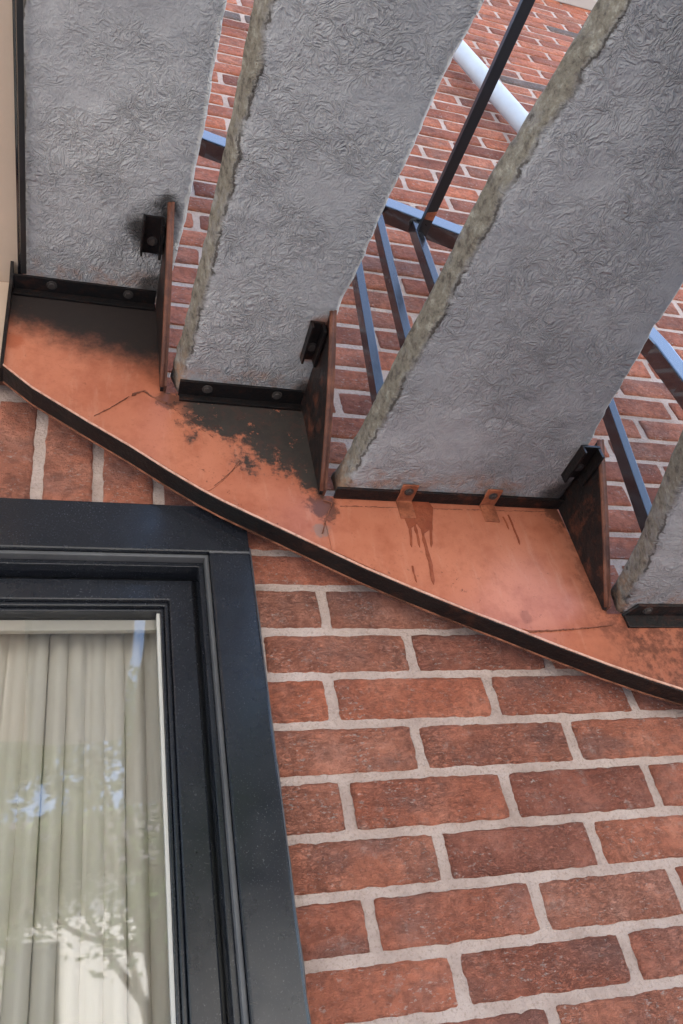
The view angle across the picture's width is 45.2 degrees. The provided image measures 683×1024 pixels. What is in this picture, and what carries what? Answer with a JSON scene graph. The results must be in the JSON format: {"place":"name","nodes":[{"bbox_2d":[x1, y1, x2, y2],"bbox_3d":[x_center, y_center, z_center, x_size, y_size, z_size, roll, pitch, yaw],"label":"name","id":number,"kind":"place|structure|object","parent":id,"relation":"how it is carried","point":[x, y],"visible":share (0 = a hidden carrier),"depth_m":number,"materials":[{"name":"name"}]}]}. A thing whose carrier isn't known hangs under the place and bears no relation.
{"place":"outdoors","nodes":[
{"label":"outdoors","id":0,"kind":"place"},
{"label":"ground","id":1,"kind":"structure","parent":0,"visible":0},
{"bbox_2d":[0,0,682,1023],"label":"brick wall","id":2,"kind":"structure","parent":1,"relation":"on","point":[480,828],"depth_m":1.11,"materials":[{"name":"brick"}]},
{"bbox_2d":[0,0,26,355],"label":"landing","id":3,"kind":"object","parent":2,"relation":"attached to","point":[12,186],"visible":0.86,"depth_m":1.21,"materials":[{"name":"beige paint"}]},
{"bbox_2d":[0,0,682,706],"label":"staircase","id":4,"kind":"structure","parent":3,"relation":"attached to","point":[468,466],"depth_m":1.18,"materials":[{"name":"grey concrete"}]},
{"bbox_2d":[199,0,682,532],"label":"stair railing","id":5,"kind":"object","parent":4,"relation":"on","point":[657,350],"visible":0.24,"depth_m":1.58,"materials":[{"name":"black metal"}]},
{"bbox_2d":[0,498,311,1023],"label":"window","id":6,"kind":"structure","parent":2,"relation":"attached to","point":[183,577],"depth_m":1.04,"materials":[{"name":"black paint"}]},
{"bbox_2d":[0,620,155,633],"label":"curtain track","id":7,"kind":"structure","parent":6,"relation":"attached to","point":[71,626],"depth_m":1.13,"materials":[{"name":"metal"}]},
{"bbox_2d":[0,633,169,1023],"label":"curtain","id":8,"kind":"object","parent":7,"relation":"hanging from","point":[83,929],"visible":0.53,"depth_m":1.01,"materials":[{"name":"beige fabric"}]},
{"bbox_2d":[453,40,528,132],"bbox_3d":[0.738,-1.665,2.998,1.230,1.996,0.090,3,-40,-18],"label":"drainpipe","id":9,"kind":"object","parent":2,"relation":"attached to","point":[508,106],"visible":0.16,"depth_m":2.56,"materials":[{"name":"white plastic"}]},
{"bbox_2d":[554,0,597,9],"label":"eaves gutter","id":10,"kind":"object","parent":2,"relation":"attached to","point":[587,4],"depth_m":3.72,"materials":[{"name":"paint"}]}
]}

